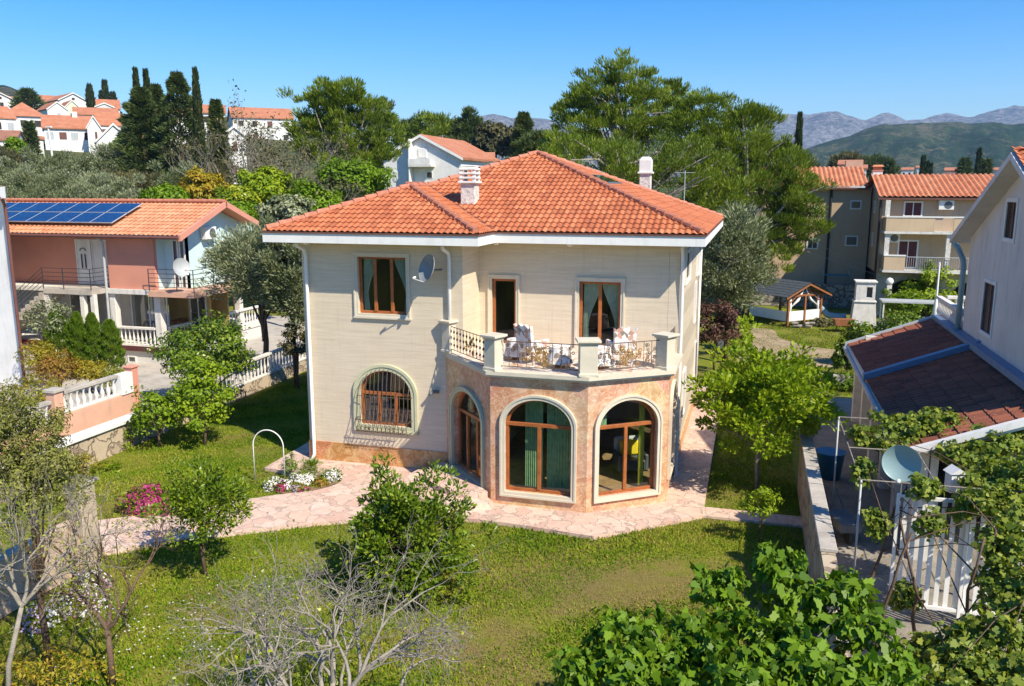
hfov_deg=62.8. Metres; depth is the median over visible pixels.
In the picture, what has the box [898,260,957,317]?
shrub
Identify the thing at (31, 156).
olive tree
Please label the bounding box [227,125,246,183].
hillside house
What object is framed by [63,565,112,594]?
flower clump
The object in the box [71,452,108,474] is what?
shrub
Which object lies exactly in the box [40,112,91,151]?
hillside house
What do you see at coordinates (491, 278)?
balcony door
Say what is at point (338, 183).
bare tree
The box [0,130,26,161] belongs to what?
hillside house
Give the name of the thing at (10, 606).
garden wall
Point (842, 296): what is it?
stone wall
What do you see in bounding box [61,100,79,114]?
hillside house
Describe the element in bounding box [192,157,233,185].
olive tree
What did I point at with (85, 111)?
hillside house
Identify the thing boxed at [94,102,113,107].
hillside house
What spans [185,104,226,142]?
hillside house
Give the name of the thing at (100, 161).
olive tree
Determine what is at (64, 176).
olive tree
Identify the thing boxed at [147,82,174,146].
conifer
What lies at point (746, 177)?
pine tree
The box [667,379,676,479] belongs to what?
window
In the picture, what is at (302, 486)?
flower clump
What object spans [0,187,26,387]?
white house
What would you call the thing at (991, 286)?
window
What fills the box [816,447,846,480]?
blue bin
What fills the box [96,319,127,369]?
thuja
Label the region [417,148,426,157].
window
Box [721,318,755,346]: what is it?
shrub
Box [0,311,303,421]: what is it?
driveway
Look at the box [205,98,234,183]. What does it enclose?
conifer
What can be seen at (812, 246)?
window
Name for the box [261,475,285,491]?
flower clump
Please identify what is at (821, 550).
dividing wall
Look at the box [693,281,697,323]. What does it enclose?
window
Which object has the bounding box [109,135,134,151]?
shrub
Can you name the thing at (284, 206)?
shrub
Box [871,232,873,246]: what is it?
window
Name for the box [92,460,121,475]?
shrub
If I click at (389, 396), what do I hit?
window
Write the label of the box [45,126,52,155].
street pole
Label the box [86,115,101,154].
hillside house
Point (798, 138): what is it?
cypress
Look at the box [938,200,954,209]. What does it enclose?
air conditioner
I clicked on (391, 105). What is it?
pine tree
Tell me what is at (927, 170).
cypress
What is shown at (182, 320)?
patio table
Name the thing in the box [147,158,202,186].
olive tree
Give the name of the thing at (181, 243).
window
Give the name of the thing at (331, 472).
flower clump
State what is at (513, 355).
balcony chair
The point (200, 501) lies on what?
citrus tree
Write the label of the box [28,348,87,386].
shrub
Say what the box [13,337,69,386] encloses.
shrub
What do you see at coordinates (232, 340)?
garden tree
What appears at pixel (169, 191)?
shrub
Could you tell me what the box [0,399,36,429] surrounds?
shrub
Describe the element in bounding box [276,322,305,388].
tree
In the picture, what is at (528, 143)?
pine tree
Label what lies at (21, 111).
hillside house
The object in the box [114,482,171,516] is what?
flower clump
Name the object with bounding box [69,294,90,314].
glass door
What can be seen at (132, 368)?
wall pier
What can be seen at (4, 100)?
hillside house
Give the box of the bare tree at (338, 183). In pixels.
[262,118,367,203]
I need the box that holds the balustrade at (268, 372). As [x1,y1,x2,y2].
[217,341,305,392]
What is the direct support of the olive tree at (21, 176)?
on the ground at (636, 581)
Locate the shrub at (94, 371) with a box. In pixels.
[59,356,115,392]
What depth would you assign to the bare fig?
10.93 m
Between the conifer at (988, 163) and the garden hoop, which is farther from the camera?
the conifer at (988, 163)
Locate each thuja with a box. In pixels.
[42,309,76,371]
[66,311,89,371]
[82,312,106,364]
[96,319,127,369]
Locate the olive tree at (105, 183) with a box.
[66,168,129,198]
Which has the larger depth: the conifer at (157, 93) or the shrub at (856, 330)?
the conifer at (157, 93)
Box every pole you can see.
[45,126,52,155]
[932,262,940,314]
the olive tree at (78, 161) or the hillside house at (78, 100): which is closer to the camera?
the olive tree at (78, 161)
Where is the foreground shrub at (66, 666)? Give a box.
[0,640,125,685]
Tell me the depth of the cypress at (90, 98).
221.17 m
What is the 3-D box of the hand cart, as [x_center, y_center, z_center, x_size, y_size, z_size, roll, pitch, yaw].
[7.433,3.943,19.102,0.500,0.801,1.469,0,11,-1]
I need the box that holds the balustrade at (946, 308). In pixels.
[936,296,963,327]
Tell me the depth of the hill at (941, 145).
1195.92 m
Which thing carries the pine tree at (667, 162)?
on the ground at (636, 581)
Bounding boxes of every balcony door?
[487,274,519,343]
[574,277,624,347]
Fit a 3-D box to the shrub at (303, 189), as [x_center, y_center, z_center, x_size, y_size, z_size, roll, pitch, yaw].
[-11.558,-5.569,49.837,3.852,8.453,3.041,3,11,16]
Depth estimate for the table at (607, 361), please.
20.02 m
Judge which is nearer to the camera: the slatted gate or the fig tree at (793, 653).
the fig tree at (793, 653)
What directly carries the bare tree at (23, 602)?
on the ground at (636, 581)
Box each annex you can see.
[480,152,494,164]
[843,313,1023,561]
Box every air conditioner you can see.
[200,226,216,239]
[889,234,899,242]
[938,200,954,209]
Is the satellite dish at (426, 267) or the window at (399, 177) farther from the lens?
the window at (399, 177)
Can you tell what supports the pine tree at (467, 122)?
on the ground at (636, 581)
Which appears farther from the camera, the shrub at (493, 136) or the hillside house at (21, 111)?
the hillside house at (21, 111)
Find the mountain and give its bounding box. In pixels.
[482,105,1023,176]
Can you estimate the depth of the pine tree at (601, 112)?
59.13 m
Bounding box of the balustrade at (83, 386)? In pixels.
[63,375,119,412]
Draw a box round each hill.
[0,85,121,112]
[763,122,1023,175]
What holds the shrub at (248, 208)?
on the ground at (636, 581)
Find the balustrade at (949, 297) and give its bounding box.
[946,295,964,308]
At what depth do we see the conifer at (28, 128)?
121.09 m
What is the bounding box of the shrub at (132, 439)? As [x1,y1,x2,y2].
[122,427,143,450]
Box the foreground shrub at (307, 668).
[190,650,399,685]
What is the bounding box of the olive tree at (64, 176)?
[39,159,96,198]
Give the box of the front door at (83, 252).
[74,239,93,283]
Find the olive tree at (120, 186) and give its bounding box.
[110,171,145,198]
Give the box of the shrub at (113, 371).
[97,364,125,392]
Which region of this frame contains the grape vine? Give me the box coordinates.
[845,406,1023,685]
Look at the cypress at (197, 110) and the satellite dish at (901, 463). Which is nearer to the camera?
the satellite dish at (901, 463)
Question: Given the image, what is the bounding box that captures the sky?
[0,0,1023,146]
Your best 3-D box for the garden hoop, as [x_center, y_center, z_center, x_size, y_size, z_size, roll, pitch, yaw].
[-6.518,3.006,22.465,0.880,1.436,0.046,2,11,9]
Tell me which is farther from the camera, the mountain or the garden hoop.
the mountain
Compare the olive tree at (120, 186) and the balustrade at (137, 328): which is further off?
the olive tree at (120, 186)
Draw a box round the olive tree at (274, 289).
[250,214,304,386]
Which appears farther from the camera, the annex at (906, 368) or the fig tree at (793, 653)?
the annex at (906, 368)
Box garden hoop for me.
[252,429,284,479]
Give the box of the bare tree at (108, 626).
[0,488,189,685]
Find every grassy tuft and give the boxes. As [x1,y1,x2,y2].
[278,452,298,475]
[298,455,325,475]
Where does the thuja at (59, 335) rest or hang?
on the driveway
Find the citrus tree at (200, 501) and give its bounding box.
[137,451,256,575]
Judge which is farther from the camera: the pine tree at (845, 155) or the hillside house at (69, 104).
the hillside house at (69, 104)
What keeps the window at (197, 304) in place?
in the salmon house at (120, 272)
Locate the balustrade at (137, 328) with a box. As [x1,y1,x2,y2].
[118,326,155,345]
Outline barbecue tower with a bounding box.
[850,279,877,327]
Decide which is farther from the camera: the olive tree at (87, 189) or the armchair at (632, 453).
the olive tree at (87, 189)
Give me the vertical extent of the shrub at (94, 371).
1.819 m
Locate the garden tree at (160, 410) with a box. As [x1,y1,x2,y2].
[125,384,185,447]
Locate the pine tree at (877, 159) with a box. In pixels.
[863,152,901,178]
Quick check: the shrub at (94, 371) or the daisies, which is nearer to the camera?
the daisies
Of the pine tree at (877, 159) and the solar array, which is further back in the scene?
the pine tree at (877, 159)
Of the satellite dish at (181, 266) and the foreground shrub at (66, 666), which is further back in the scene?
the satellite dish at (181, 266)
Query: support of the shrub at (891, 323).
on the ground at (636, 581)
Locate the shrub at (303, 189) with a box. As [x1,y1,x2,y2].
[287,177,342,210]
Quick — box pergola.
[831,416,1023,572]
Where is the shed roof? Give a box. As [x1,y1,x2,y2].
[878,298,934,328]
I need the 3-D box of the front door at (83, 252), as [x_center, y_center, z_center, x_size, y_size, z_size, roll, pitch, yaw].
[-19.622,-3.727,38.473,0.850,2.050,0.076,3,11,16]
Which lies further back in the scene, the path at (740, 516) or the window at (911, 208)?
the window at (911, 208)
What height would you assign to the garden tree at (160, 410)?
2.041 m
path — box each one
[98,386,716,555]
[703,507,801,527]
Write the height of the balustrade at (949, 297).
0.750 m
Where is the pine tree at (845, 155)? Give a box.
[826,150,868,173]
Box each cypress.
[84,82,95,107]
[98,90,102,98]
[101,79,109,98]
[109,91,117,99]
[132,66,143,173]
[142,67,155,180]
[191,66,207,169]
[793,111,803,166]
[919,154,926,174]
[925,159,929,173]
[929,161,933,174]
[973,147,982,174]
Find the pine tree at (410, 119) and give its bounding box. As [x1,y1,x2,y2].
[392,115,422,146]
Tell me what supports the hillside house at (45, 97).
on the ground at (636, 581)
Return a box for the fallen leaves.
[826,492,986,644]
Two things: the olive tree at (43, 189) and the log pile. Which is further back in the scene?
the olive tree at (43, 189)
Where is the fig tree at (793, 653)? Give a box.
[544,539,934,685]
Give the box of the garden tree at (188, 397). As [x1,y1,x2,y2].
[165,354,238,444]
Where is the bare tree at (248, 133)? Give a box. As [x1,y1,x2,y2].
[198,79,308,300]
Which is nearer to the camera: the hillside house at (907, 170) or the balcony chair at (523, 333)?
the balcony chair at (523, 333)
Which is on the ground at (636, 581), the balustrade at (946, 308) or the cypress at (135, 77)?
the cypress at (135, 77)
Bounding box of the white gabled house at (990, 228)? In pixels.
[945,146,1023,509]
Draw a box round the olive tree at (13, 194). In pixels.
[6,185,33,197]
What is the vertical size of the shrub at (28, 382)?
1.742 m
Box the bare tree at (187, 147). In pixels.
[160,117,309,292]
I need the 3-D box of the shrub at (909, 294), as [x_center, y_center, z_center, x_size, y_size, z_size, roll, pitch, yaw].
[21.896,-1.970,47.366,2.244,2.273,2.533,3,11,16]
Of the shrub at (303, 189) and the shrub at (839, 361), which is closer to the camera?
the shrub at (839, 361)
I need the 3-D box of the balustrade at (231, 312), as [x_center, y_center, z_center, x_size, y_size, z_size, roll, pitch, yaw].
[-14.284,-0.942,40.677,0.180,0.820,7.150,3,11,16]
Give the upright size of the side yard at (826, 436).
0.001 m
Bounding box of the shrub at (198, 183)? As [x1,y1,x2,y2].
[176,165,229,198]
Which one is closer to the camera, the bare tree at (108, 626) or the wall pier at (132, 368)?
the bare tree at (108, 626)
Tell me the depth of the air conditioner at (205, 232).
37.63 m
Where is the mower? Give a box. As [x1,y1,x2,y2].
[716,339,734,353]
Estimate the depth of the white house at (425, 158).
85.99 m
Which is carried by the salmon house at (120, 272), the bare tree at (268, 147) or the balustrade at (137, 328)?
the balustrade at (137, 328)
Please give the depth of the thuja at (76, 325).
33.28 m
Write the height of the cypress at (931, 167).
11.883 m
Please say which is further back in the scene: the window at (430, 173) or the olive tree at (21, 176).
the window at (430, 173)
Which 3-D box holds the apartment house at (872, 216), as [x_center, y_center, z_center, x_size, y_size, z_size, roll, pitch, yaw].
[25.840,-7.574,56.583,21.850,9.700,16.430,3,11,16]
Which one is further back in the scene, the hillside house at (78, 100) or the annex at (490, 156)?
the hillside house at (78, 100)
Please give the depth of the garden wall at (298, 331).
43.16 m
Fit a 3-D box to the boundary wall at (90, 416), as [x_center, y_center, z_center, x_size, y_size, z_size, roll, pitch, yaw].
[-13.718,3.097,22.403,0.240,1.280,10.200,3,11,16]
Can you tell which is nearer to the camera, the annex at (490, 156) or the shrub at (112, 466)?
the shrub at (112, 466)
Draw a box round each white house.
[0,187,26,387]
[384,134,499,189]
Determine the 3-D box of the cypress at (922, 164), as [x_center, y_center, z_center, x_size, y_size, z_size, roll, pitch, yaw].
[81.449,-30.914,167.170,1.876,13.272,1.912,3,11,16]
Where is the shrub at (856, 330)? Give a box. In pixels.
[839,319,875,340]
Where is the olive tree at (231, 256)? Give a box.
[193,221,300,372]
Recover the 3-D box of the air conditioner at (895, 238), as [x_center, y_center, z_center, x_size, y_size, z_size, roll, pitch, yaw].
[22.734,-6.294,50.138,0.800,0.550,0.293,3,11,16]
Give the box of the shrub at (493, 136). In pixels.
[467,119,515,159]
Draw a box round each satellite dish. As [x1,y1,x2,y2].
[173,258,190,279]
[412,254,441,281]
[882,445,921,557]
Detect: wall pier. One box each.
[42,387,66,437]
[122,364,139,407]
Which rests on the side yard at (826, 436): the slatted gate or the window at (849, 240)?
the slatted gate
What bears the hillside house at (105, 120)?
on the ground at (636, 581)
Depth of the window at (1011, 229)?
20.54 m
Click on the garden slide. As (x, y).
(827, 314)
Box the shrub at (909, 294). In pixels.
[879,288,923,318]
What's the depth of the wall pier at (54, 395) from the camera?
24.02 m
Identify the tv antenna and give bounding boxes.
[675,171,694,200]
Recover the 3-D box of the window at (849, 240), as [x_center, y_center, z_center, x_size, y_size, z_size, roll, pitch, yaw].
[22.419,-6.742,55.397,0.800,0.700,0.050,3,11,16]
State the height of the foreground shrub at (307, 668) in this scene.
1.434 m
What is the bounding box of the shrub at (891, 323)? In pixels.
[871,306,921,332]
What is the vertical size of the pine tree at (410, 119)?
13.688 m
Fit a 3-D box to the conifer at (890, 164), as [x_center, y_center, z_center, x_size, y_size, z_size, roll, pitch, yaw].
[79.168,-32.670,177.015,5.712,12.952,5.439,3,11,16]
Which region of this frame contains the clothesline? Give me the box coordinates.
[807,239,872,275]
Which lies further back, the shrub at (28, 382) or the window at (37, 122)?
the window at (37, 122)
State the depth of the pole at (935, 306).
40.85 m
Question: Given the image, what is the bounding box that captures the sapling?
[736,484,784,542]
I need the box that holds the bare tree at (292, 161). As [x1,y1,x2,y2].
[227,130,325,192]
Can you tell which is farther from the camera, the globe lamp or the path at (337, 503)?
the globe lamp
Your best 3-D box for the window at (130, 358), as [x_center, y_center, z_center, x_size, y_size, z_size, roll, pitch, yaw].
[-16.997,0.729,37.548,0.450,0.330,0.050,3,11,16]
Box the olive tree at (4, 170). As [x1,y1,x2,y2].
[0,155,19,189]
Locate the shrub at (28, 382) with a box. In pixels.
[0,371,68,410]
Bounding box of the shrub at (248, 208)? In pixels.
[227,200,257,317]
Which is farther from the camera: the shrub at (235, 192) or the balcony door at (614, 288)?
the shrub at (235, 192)
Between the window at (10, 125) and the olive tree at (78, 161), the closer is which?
the olive tree at (78, 161)
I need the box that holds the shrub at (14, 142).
[3,135,29,153]
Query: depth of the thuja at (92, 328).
33.30 m
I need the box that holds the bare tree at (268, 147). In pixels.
[190,121,320,228]
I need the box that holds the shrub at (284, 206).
[254,193,315,324]
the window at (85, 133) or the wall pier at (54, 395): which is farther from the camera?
the window at (85, 133)
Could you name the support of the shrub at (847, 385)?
on the ground at (636, 581)
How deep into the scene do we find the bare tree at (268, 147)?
60.29 m
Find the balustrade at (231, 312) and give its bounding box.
[167,305,258,343]
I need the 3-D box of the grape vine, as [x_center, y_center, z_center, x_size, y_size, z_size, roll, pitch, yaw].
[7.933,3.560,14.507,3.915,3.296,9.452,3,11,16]
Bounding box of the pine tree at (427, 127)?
[400,107,456,139]
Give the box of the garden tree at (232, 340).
[141,309,260,389]
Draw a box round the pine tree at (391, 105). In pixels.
[362,96,396,188]
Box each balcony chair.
[513,324,548,365]
[606,326,637,366]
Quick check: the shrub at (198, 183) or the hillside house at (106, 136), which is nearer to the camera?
the shrub at (198, 183)
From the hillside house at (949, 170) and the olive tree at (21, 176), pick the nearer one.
the olive tree at (21, 176)
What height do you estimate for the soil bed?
0.001 m
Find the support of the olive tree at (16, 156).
on the ground at (636, 581)
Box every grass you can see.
[719,315,876,395]
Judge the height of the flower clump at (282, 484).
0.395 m
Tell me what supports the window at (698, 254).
in the villa
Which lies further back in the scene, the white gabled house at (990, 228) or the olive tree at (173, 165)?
the olive tree at (173, 165)
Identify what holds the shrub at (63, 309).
on the ground at (636, 581)
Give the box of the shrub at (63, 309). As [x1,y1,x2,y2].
[19,296,72,378]
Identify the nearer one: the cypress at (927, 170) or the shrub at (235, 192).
the shrub at (235, 192)
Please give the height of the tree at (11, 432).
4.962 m
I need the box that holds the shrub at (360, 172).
[313,156,398,201]
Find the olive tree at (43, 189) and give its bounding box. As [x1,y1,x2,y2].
[21,175,81,198]
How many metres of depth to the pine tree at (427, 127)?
115.08 m
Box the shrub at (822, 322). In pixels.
[812,317,831,327]
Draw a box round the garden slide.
[814,301,845,324]
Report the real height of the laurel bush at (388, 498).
2.850 m
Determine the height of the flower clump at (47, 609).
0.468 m
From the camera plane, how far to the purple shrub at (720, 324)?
35.19 m
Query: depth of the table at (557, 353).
20.20 m
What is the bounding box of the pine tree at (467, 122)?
[445,105,485,143]
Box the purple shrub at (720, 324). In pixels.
[699,298,742,370]
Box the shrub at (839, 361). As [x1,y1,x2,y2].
[830,337,852,372]
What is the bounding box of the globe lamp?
[884,278,893,322]
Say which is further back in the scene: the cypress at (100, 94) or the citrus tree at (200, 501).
the cypress at (100, 94)
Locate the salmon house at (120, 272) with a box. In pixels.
[6,198,261,363]
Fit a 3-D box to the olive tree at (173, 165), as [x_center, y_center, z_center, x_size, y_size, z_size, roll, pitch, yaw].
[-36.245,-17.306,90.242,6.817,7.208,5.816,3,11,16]
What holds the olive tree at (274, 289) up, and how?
on the ground at (636, 581)
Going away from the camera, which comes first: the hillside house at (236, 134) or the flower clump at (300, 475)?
the flower clump at (300, 475)
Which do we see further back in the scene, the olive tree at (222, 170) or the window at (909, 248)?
the olive tree at (222, 170)
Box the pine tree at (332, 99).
[276,74,410,197]
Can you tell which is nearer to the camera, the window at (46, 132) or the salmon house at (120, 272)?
the salmon house at (120, 272)
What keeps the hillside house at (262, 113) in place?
on the ground at (636, 581)
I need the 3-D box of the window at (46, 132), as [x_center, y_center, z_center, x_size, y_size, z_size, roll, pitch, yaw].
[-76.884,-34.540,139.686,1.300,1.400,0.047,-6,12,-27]
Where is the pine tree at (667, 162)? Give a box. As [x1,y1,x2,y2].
[536,124,734,197]
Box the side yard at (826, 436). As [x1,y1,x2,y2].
[798,397,1023,685]
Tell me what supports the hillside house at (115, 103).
on the ground at (636, 581)
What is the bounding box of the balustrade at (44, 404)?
[0,401,52,430]
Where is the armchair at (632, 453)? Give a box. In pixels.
[612,435,648,471]
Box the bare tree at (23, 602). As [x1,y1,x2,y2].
[0,447,181,685]
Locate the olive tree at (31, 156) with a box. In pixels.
[17,144,82,179]
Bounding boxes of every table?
[172,317,188,328]
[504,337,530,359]
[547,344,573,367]
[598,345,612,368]
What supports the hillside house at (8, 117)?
on the ground at (636, 581)
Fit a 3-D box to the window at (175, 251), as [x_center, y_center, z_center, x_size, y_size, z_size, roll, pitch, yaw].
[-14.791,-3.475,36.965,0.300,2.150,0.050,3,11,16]
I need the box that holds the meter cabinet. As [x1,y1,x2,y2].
[114,371,133,395]
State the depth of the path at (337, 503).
20.27 m
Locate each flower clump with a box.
[9,599,66,635]
[50,584,111,617]
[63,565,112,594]
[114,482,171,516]
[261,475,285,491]
[272,477,293,492]
[287,469,319,486]
[288,482,312,492]
[310,476,329,487]
[320,468,343,482]
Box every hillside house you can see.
[0,92,11,108]
[0,106,17,129]
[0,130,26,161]
[10,102,44,136]
[29,136,44,159]
[33,95,55,108]
[36,101,68,114]
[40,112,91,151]
[45,92,85,106]
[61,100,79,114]
[72,107,118,115]
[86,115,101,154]
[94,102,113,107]
[94,112,121,133]
[95,99,120,112]
[95,123,120,159]
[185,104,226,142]
[227,107,294,140]
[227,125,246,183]
[837,160,862,187]
[850,164,867,187]
[901,167,913,174]
[944,167,958,174]
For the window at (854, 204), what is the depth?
54.93 m
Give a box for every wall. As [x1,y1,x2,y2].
[0,393,134,454]
[0,520,82,618]
[1,359,306,502]
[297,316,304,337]
[700,280,854,307]
[797,433,851,656]
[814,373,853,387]
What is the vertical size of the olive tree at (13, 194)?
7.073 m
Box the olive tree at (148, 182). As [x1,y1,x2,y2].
[103,166,163,190]
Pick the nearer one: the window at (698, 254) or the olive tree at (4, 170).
the window at (698, 254)
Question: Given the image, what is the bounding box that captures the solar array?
[6,202,141,222]
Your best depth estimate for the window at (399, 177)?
86.96 m
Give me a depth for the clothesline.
54.64 m
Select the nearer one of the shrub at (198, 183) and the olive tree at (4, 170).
the shrub at (198, 183)
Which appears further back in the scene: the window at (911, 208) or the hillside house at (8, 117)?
the hillside house at (8, 117)
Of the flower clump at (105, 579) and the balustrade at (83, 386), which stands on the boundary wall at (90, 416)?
the balustrade at (83, 386)
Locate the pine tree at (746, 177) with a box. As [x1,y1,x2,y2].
[649,85,840,313]
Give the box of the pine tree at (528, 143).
[516,127,554,154]
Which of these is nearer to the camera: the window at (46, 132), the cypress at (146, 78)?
the cypress at (146, 78)
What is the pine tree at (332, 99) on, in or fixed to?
on the ground at (636, 581)
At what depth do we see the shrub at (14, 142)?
96.59 m
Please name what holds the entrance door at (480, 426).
in the villa
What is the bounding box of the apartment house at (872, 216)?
[730,161,994,317]
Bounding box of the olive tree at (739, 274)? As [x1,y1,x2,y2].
[700,199,780,361]
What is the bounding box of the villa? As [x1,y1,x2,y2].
[261,150,723,512]
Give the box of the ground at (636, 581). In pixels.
[0,113,929,685]
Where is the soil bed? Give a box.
[263,475,337,493]
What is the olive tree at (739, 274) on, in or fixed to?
on the ground at (636, 581)
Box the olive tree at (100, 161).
[82,138,150,180]
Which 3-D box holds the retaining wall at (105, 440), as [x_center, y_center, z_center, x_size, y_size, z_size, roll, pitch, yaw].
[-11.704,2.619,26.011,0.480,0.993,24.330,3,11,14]
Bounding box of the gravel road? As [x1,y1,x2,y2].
[736,328,845,367]
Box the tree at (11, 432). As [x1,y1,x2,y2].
[0,383,92,670]
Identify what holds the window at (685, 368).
in the villa
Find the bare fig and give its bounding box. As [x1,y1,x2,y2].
[144,511,509,685]
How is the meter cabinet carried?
on the boundary wall at (90, 416)
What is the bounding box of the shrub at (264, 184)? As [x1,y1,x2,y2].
[235,165,299,313]
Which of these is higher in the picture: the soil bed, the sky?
the sky
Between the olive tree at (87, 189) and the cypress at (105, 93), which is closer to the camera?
the olive tree at (87, 189)
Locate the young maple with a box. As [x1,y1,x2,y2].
[681,312,850,491]
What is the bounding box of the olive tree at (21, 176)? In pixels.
[0,163,55,197]
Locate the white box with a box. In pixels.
[943,464,965,492]
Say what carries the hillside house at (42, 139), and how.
on the ground at (636, 581)
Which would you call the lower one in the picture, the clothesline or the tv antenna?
the clothesline
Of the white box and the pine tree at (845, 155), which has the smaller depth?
the white box
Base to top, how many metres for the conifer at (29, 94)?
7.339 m
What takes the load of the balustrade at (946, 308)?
on the white gabled house at (990, 228)
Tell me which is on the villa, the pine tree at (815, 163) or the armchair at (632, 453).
the armchair at (632, 453)
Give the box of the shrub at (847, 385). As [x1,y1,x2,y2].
[830,369,853,391]
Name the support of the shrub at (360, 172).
on the ground at (636, 581)
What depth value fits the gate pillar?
17.21 m
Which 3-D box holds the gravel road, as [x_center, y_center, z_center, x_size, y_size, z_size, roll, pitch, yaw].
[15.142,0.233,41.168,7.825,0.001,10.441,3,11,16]
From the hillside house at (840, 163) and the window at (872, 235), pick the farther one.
the hillside house at (840, 163)
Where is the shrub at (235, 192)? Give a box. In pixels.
[208,183,261,307]
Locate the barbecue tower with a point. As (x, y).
(863, 307)
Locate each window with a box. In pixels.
[6,122,14,129]
[34,120,40,127]
[45,131,54,139]
[58,131,67,139]
[70,132,78,140]
[84,132,87,140]
[127,355,136,361]
[171,240,180,288]
[178,240,187,288]
[189,296,207,329]
[352,252,411,320]
[353,364,418,435]
[394,171,401,181]
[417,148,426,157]
[427,171,432,177]
[499,395,576,503]
[593,394,662,503]
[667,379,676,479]
[681,366,686,417]
[684,247,691,285]
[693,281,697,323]
[693,340,696,382]
[696,252,699,276]
[806,238,818,248]
[845,235,857,245]
[850,200,861,209]
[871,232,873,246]
[897,240,918,268]
[903,201,923,215]
[979,278,997,339]
[1002,198,1019,243]
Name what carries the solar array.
on the salmon house at (120, 272)
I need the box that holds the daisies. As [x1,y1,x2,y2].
[8,538,360,684]
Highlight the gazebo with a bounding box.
[744,277,832,326]
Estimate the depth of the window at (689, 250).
24.26 m
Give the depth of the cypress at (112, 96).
240.44 m
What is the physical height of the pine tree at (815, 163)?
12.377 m
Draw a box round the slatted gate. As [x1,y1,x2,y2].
[887,493,1023,621]
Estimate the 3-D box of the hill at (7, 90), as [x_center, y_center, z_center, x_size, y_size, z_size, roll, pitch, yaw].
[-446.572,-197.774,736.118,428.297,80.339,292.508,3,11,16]
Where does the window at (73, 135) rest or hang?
in the hillside house at (68, 133)
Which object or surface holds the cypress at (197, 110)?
on the ground at (636, 581)
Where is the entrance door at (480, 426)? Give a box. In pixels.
[448,386,484,488]
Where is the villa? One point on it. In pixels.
(405, 369)
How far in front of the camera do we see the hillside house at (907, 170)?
274.70 m
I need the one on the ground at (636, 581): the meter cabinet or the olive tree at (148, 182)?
the olive tree at (148, 182)
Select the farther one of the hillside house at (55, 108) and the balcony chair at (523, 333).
the hillside house at (55, 108)
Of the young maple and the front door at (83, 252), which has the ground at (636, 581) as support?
the young maple
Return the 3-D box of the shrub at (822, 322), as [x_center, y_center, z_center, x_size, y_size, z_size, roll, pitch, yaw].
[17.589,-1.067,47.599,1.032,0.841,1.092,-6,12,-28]
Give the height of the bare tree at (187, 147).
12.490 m
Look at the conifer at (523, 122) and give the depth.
96.44 m
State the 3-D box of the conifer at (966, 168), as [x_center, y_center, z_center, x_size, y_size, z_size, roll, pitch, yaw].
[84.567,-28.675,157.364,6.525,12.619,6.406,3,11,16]
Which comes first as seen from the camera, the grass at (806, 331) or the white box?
the white box
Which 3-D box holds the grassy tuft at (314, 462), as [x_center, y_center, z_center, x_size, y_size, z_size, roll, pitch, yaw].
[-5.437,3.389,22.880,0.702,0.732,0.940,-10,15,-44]
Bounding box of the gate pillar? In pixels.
[62,475,101,570]
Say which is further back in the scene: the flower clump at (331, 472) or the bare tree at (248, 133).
the bare tree at (248, 133)
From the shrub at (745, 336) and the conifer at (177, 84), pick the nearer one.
the shrub at (745, 336)
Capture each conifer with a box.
[8,86,46,109]
[21,120,43,160]
[106,86,176,178]
[146,70,207,176]
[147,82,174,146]
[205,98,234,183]
[503,111,534,159]
[882,158,896,195]
[955,157,973,174]
[980,157,994,174]
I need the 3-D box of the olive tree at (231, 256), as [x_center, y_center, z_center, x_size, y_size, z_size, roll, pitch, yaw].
[-10.194,-1.723,34.218,5.366,6.637,4.743,3,11,16]
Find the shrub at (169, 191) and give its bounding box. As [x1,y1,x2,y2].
[134,181,190,198]
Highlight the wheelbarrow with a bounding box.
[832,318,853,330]
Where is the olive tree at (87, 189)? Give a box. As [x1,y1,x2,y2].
[70,172,111,198]
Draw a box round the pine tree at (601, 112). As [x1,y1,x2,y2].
[536,47,694,177]
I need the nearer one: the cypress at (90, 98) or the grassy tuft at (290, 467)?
the grassy tuft at (290, 467)
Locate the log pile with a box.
[792,321,814,327]
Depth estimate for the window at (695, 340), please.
29.22 m
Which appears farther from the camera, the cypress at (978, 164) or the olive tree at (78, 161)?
the cypress at (978, 164)
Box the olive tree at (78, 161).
[57,149,106,183]
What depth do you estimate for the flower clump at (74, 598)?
15.64 m
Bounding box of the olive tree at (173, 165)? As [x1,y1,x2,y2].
[145,152,190,173]
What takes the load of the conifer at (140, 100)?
on the ground at (636, 581)
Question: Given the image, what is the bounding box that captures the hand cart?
[829,488,862,543]
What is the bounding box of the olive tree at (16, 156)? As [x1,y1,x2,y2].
[0,145,26,167]
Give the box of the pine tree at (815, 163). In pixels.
[782,154,821,167]
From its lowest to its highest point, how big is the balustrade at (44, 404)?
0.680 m
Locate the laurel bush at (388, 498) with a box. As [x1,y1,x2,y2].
[327,451,499,610]
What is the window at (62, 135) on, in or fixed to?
in the hillside house at (68, 133)
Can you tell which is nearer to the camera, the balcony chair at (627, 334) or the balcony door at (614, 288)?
the balcony chair at (627, 334)

